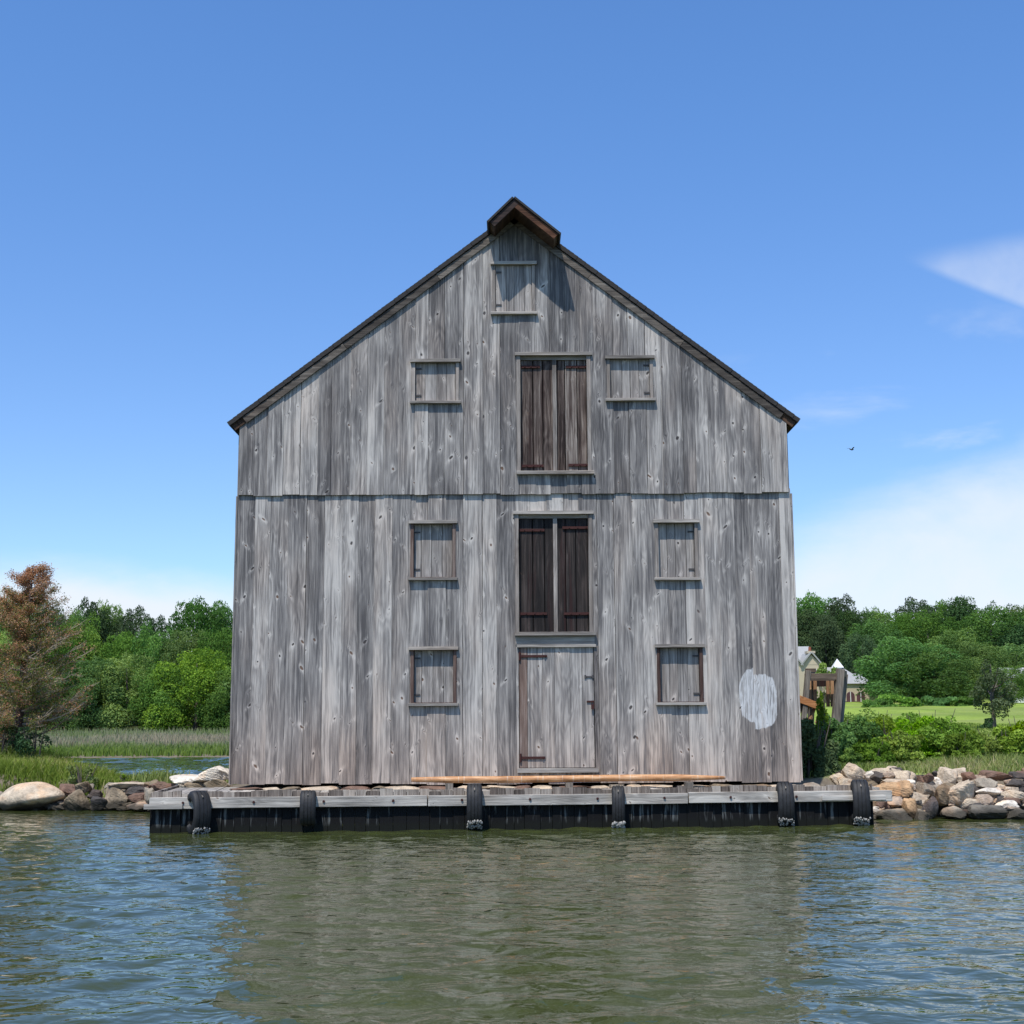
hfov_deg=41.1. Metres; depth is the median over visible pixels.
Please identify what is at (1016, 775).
rock
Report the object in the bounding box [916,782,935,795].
rock
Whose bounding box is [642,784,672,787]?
footing stone
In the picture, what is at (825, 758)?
bush
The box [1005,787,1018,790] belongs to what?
rubble stone
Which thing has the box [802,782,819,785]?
footing stone
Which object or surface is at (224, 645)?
broadleaf tree
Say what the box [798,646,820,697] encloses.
cream house
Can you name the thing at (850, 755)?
bush
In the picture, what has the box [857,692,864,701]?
arched window
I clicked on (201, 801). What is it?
tyre fender
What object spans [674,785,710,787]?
footing stone
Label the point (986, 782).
rock
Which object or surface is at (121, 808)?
rubble stone
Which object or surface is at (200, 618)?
broadleaf tree
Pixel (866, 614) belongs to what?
broadleaf tree
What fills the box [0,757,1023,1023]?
water
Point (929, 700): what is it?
hedge bush
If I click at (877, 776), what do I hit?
rock
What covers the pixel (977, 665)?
broadleaf tree
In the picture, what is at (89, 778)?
seed grass clump
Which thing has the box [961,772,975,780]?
rock
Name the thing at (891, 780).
rock
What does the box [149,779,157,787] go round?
rubble stone
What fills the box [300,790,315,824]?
tyre fender
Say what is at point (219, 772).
rock
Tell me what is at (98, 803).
rock
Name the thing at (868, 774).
rock
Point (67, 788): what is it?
rock
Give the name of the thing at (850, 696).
arched window
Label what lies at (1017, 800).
rubble stone
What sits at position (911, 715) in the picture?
bush
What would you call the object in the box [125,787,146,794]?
rock
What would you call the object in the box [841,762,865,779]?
rock
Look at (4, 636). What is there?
broadleaf tree
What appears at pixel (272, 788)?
footing stone
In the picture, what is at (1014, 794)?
rock
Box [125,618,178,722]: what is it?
broadleaf tree
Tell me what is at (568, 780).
wooden spar
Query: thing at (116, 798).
rock
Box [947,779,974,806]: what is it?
rock
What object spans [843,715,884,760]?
bush
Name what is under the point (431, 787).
footing stone
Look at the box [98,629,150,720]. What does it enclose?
broadleaf tree
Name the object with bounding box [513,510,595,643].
lower hoist door
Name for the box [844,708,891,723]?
bush
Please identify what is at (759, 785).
footing stone
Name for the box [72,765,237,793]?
weed tufts
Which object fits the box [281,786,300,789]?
footing stone
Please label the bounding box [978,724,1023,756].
bush
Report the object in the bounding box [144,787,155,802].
rock
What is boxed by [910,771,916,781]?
rubble stone
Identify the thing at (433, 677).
window frame
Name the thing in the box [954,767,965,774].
rubble stone
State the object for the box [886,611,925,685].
broadleaf tree
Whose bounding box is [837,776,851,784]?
rubble stone
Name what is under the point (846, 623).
pine tree
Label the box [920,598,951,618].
broadleaf tree
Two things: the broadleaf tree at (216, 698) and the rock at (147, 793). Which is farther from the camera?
the broadleaf tree at (216, 698)
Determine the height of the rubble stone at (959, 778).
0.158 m
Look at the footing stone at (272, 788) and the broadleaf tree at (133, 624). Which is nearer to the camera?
the footing stone at (272, 788)
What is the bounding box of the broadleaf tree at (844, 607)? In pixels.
[817,593,862,658]
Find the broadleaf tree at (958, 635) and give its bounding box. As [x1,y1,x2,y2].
[917,627,988,684]
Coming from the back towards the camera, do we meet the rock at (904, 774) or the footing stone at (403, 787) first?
the rock at (904, 774)
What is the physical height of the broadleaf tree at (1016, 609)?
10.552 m
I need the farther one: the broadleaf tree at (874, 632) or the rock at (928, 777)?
the broadleaf tree at (874, 632)
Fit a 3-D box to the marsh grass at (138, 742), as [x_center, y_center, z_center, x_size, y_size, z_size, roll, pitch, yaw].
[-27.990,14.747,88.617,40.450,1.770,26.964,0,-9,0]
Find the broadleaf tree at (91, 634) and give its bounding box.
[46,611,108,709]
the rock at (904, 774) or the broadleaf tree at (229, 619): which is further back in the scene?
the broadleaf tree at (229, 619)
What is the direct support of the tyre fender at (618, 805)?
hanging from the timber dock
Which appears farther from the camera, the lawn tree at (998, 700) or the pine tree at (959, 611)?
the pine tree at (959, 611)
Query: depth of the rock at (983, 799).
24.05 m
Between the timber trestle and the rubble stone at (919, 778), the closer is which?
the rubble stone at (919, 778)
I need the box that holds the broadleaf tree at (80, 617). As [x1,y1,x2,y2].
[45,606,92,661]
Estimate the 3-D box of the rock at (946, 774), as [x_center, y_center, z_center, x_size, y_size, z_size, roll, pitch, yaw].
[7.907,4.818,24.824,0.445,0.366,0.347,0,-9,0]
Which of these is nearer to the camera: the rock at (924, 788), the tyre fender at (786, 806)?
the tyre fender at (786, 806)
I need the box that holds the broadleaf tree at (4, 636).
[0,627,39,711]
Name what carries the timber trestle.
on the ground at (966, 714)
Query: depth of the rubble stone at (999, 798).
24.17 m
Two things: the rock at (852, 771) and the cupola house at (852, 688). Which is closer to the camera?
the rock at (852, 771)
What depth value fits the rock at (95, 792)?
27.60 m
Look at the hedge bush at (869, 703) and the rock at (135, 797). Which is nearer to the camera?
the rock at (135, 797)
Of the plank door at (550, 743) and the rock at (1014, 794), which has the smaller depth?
the plank door at (550, 743)
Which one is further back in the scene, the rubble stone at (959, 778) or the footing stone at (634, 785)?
the rubble stone at (959, 778)
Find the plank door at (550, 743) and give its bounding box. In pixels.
[517,644,598,772]
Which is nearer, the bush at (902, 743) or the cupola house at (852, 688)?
the bush at (902, 743)
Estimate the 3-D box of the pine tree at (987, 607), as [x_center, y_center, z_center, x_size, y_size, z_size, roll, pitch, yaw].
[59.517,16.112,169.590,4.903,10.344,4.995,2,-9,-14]
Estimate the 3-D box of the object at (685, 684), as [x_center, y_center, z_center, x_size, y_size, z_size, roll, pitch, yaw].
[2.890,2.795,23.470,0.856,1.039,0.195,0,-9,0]
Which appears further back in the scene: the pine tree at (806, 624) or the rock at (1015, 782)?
the pine tree at (806, 624)
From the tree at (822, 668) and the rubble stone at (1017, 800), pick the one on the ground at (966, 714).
the tree at (822, 668)
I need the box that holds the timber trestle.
[800,668,847,732]
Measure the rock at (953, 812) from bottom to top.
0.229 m
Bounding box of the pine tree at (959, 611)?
[931,595,993,648]
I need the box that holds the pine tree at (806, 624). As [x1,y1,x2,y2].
[796,607,826,661]
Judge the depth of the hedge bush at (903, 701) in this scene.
96.22 m
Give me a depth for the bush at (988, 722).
48.41 m
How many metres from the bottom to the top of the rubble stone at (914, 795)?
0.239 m
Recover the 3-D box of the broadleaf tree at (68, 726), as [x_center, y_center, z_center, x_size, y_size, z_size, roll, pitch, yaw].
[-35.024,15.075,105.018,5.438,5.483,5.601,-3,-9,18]
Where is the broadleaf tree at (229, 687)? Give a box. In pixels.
[218,677,230,729]
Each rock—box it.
[59,783,74,793]
[63,789,90,810]
[75,781,91,792]
[89,789,102,797]
[90,796,107,810]
[105,786,129,808]
[108,782,144,789]
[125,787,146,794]
[126,801,148,810]
[127,792,144,802]
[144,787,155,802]
[152,783,175,790]
[169,774,207,783]
[184,782,205,787]
[191,766,228,781]
[203,779,227,787]
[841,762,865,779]
[864,771,873,780]
[870,771,883,782]
[873,780,912,797]
[875,808,912,819]
[876,801,887,808]
[880,779,905,783]
[883,772,895,778]
[887,796,902,808]
[893,770,910,779]
[902,798,917,818]
[907,779,915,789]
[914,808,929,819]
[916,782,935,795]
[921,796,937,818]
[922,773,933,782]
[934,784,949,806]
[937,767,957,784]
[940,806,966,818]
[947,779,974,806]
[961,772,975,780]
[968,804,1007,818]
[975,778,997,787]
[975,787,1002,795]
[975,794,993,804]
[977,770,1012,780]
[995,800,1018,807]
[1000,790,1023,800]
[1005,779,1023,786]
[1007,809,1023,818]
[1008,771,1023,778]
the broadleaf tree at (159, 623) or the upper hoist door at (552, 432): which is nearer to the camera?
the upper hoist door at (552, 432)
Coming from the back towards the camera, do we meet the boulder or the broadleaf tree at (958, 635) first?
the broadleaf tree at (958, 635)
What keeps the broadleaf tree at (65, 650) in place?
on the ground at (966, 714)
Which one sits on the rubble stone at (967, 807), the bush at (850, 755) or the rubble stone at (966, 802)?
the rubble stone at (966, 802)
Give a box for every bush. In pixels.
[801,717,840,777]
[803,738,815,777]
[812,714,856,751]
[815,691,829,746]
[836,747,862,763]
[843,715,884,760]
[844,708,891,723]
[852,737,896,763]
[860,714,910,743]
[861,698,897,707]
[875,693,921,706]
[878,729,926,763]
[884,715,946,757]
[892,715,919,729]
[901,710,956,723]
[916,717,974,759]
[920,695,958,705]
[938,730,985,762]
[945,696,973,705]
[977,733,1002,757]
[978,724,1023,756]
[980,717,993,728]
[1000,718,1023,756]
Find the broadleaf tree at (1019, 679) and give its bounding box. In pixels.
[987,665,1023,702]
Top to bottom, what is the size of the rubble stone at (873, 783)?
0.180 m
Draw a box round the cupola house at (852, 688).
[820,659,868,701]
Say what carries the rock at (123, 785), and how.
on the rock at (116, 798)
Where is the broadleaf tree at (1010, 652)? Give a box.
[988,643,1023,668]
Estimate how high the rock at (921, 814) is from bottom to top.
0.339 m
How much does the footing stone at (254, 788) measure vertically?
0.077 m
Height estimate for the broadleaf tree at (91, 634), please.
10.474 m
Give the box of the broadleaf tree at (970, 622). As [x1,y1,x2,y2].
[946,605,1023,665]
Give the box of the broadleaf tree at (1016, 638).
[982,621,1023,665]
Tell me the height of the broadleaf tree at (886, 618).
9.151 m
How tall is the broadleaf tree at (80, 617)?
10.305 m
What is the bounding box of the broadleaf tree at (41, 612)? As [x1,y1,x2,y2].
[31,599,68,660]
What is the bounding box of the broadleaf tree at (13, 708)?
[0,662,57,729]
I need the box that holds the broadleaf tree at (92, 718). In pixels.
[50,655,127,732]
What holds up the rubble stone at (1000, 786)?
on the rubble stone
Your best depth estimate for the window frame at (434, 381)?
24.23 m
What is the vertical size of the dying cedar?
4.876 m
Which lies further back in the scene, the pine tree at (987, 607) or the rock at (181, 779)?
the pine tree at (987, 607)
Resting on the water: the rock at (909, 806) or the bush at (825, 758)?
the rock at (909, 806)
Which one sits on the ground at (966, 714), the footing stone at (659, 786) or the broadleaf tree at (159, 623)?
the broadleaf tree at (159, 623)
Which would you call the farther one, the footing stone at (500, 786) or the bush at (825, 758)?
the bush at (825, 758)
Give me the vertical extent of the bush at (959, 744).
0.955 m
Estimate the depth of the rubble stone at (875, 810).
23.86 m
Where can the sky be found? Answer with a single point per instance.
(200, 199)
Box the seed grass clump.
[58,764,98,786]
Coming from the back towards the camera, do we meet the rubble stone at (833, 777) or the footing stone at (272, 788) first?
the rubble stone at (833, 777)
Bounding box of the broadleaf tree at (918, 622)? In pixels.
[897,609,962,653]
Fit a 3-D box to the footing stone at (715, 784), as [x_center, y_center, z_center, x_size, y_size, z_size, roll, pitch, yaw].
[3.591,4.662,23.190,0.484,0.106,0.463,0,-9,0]
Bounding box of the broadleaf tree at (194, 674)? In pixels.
[141,647,230,731]
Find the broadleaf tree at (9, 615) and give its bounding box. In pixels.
[0,599,35,692]
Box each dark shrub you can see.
[0,722,17,753]
[12,724,51,757]
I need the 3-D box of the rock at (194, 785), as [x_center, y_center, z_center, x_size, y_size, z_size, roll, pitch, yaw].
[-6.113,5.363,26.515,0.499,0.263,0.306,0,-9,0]
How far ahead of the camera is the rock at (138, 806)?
26.90 m
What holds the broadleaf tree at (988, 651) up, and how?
on the ground at (966, 714)
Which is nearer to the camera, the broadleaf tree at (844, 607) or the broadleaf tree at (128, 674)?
the broadleaf tree at (128, 674)
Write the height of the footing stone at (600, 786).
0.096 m
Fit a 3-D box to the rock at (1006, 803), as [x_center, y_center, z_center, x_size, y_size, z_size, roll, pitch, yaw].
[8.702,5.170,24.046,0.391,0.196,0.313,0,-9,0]
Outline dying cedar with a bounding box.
[0,561,98,752]
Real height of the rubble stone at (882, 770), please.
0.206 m
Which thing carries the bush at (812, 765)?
on the ground at (966, 714)
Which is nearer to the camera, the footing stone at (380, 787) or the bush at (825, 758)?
the footing stone at (380, 787)
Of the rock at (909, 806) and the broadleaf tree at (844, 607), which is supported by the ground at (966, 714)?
the broadleaf tree at (844, 607)
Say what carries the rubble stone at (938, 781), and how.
on the rubble stone
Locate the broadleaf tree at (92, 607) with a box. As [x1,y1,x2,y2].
[77,596,120,660]
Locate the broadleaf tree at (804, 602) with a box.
[796,589,839,662]
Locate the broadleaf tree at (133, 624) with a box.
[111,605,151,682]
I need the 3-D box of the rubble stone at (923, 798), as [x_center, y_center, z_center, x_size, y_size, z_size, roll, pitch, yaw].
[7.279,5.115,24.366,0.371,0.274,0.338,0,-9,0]
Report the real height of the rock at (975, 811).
0.270 m
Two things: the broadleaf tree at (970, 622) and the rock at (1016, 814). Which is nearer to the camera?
the rock at (1016, 814)
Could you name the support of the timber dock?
in the water
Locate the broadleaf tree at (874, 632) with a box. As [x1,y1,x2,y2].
[844,617,904,679]
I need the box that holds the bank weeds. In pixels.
[803,751,1023,777]
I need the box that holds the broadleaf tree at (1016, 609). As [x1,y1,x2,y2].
[1002,604,1023,643]
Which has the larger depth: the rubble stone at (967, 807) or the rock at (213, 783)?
the rock at (213, 783)
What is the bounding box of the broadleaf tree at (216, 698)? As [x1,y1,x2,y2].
[193,666,230,730]
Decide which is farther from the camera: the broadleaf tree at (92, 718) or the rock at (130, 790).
the broadleaf tree at (92, 718)
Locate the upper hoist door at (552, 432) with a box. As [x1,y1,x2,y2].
[515,352,593,474]
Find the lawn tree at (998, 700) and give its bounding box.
[967,659,1018,726]
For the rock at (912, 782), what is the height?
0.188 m
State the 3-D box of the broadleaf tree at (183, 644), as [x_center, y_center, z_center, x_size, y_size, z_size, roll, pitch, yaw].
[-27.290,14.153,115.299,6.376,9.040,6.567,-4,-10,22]
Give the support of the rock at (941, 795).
on the rock at (959, 793)
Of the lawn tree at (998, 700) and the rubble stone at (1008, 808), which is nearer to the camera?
the rubble stone at (1008, 808)
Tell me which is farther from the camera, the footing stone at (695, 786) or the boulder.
the boulder
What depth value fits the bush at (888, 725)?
29.83 m
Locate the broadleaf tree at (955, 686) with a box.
[885,649,979,698]
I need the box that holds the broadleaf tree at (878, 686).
[852,636,963,701]
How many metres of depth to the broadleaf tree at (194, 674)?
104.61 m
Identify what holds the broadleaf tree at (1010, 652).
on the ground at (966, 714)
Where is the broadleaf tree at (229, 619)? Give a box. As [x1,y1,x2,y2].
[212,601,232,668]
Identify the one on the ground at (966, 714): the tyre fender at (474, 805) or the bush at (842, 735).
the bush at (842, 735)
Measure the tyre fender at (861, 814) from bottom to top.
0.751 m
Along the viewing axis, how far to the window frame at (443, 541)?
23.83 m
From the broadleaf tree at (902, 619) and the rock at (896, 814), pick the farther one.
the broadleaf tree at (902, 619)
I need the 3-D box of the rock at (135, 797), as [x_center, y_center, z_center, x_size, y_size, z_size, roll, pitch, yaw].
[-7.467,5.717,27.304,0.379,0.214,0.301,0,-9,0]
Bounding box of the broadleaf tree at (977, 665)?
[938,656,995,696]
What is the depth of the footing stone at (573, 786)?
23.09 m
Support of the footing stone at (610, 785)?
on the timber dock
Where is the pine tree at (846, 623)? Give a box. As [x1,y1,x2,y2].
[820,608,862,661]
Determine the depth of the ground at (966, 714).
64.70 m
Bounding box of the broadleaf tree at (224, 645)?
[193,625,231,719]
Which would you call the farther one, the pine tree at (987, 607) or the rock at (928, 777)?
the pine tree at (987, 607)
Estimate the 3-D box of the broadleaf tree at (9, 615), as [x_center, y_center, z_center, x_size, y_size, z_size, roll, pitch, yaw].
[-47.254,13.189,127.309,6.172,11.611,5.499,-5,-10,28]
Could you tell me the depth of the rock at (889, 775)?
24.70 m
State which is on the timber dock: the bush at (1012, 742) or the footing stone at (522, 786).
the footing stone at (522, 786)
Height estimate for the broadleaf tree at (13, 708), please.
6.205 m
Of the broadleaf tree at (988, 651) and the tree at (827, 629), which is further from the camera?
the tree at (827, 629)
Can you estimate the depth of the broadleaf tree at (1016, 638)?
145.76 m
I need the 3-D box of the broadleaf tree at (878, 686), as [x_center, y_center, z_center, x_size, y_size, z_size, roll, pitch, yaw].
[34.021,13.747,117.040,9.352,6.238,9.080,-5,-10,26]
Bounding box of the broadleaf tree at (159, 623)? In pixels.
[140,614,171,658]
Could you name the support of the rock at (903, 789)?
on the rubble stone
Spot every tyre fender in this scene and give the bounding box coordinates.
[186,790,210,833]
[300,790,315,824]
[467,783,482,829]
[611,785,625,827]
[776,782,794,825]
[850,780,870,825]
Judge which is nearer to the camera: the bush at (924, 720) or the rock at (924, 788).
the rock at (924, 788)
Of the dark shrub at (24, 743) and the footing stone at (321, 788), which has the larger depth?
the dark shrub at (24, 743)
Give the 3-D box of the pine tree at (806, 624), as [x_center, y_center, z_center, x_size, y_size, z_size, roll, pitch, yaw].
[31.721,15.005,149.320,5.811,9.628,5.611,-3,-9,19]
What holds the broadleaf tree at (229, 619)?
on the ground at (966, 714)
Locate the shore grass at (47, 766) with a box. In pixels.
[0,740,140,801]
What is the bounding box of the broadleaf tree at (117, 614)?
[96,599,124,650]
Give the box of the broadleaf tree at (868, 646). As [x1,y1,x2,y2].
[838,632,888,681]
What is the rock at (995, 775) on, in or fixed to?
on the rubble stone
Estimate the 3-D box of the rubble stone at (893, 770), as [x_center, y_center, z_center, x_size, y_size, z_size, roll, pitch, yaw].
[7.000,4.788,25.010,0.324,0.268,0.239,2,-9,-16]
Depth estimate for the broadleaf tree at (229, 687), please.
103.35 m
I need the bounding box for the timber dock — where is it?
[144,784,891,832]
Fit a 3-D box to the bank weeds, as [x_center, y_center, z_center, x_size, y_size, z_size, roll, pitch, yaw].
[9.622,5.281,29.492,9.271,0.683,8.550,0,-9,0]
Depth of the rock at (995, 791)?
24.24 m
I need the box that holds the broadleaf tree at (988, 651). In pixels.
[956,641,1020,697]
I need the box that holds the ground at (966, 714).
[0,688,1023,824]
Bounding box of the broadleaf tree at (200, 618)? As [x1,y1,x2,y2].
[166,595,226,665]
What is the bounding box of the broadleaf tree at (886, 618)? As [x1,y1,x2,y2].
[866,609,923,641]
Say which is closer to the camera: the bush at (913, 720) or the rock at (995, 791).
the rock at (995, 791)
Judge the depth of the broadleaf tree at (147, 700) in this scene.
104.71 m
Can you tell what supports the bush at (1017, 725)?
on the ground at (966, 714)
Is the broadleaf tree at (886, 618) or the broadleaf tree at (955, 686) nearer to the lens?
the broadleaf tree at (955, 686)
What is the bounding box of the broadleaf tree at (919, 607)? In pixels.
[895,596,941,634]
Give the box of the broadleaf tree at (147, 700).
[126,661,188,732]
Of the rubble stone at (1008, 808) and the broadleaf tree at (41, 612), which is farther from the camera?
the broadleaf tree at (41, 612)
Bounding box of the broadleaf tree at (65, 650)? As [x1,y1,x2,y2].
[14,624,88,702]
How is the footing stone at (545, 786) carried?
on the timber dock
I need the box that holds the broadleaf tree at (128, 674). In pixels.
[85,652,157,731]
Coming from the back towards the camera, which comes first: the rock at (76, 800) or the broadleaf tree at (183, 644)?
the broadleaf tree at (183, 644)
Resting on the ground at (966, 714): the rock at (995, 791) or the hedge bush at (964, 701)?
the hedge bush at (964, 701)
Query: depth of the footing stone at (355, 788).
23.05 m
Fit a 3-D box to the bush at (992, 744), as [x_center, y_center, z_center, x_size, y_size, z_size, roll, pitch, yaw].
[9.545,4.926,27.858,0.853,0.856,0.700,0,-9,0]
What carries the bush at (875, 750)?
on the ground at (966, 714)
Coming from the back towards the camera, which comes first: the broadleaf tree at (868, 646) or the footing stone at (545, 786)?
the broadleaf tree at (868, 646)
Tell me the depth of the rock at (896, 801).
23.97 m
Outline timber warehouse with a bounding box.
[227,197,802,784]
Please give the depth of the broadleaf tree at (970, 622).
149.10 m
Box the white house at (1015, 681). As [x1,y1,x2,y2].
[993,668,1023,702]
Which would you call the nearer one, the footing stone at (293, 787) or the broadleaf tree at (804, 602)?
the footing stone at (293, 787)
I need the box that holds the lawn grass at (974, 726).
[814,722,1023,736]
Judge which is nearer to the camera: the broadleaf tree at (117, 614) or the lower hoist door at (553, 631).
the lower hoist door at (553, 631)
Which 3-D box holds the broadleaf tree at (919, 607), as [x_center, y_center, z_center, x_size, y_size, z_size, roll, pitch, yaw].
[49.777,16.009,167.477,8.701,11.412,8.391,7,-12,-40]
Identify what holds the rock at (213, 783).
on the rubble stone
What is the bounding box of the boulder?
[0,782,65,810]
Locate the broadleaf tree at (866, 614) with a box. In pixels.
[844,607,884,630]
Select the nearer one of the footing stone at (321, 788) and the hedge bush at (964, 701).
the footing stone at (321, 788)
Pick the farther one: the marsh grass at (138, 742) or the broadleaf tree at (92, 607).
the broadleaf tree at (92, 607)
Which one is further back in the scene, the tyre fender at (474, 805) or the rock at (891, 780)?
the rock at (891, 780)
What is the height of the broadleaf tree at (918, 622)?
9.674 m
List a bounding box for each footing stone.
[230,787,263,789]
[262,787,279,789]
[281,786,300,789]
[299,786,341,790]
[339,786,370,789]
[371,785,387,790]
[385,786,419,789]
[418,786,453,789]
[487,785,516,788]
[515,785,530,788]
[532,784,551,788]
[557,785,591,787]
[589,785,609,787]
[608,784,623,787]
[626,784,641,786]
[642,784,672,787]
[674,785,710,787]
[709,783,729,785]
[744,784,771,786]
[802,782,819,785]
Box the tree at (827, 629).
[804,611,846,666]
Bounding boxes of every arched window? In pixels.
[846,692,854,701]
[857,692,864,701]
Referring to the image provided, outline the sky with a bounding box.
[0,0,1023,651]
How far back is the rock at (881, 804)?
23.92 m
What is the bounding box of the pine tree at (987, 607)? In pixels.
[981,600,997,641]
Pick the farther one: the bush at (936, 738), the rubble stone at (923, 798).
the bush at (936, 738)
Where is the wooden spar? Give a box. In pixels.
[411,774,725,789]
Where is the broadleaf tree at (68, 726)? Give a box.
[26,674,91,732]
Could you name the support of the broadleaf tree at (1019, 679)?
on the ground at (966, 714)
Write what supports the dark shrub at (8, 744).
on the ground at (966, 714)
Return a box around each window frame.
[408,520,457,580]
[408,646,458,705]
[410,358,460,403]
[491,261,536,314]
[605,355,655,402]
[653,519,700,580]
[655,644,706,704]
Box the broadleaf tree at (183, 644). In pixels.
[157,627,217,725]
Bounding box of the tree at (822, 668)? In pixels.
[816,662,836,702]
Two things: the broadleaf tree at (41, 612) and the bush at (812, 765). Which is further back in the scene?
the broadleaf tree at (41, 612)
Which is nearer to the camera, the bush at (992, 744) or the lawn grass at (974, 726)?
the bush at (992, 744)
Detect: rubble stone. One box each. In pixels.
[116,806,131,810]
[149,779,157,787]
[829,773,844,784]
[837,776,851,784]
[868,780,877,785]
[870,768,891,778]
[873,807,879,815]
[886,766,900,771]
[909,792,920,799]
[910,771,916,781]
[916,775,923,782]
[918,793,929,805]
[935,778,942,784]
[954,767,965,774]
[956,775,961,782]
[959,798,977,808]
[964,802,982,808]
[974,784,983,795]
[994,795,1003,802]
[996,784,1004,788]
[1003,797,1020,804]
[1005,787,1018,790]
[1005,806,1019,817]
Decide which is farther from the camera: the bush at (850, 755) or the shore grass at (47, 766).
the shore grass at (47, 766)
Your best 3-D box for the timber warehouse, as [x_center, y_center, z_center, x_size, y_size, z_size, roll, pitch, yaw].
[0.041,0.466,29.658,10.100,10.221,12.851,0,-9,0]
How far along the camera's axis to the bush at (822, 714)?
26.97 m
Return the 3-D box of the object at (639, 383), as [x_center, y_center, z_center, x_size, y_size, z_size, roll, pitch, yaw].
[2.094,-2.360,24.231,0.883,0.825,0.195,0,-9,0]
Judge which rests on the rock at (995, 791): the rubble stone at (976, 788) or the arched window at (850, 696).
the rubble stone at (976, 788)
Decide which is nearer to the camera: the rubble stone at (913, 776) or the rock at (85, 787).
the rubble stone at (913, 776)
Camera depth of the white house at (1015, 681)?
111.80 m
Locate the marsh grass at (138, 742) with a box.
[0,726,229,756]

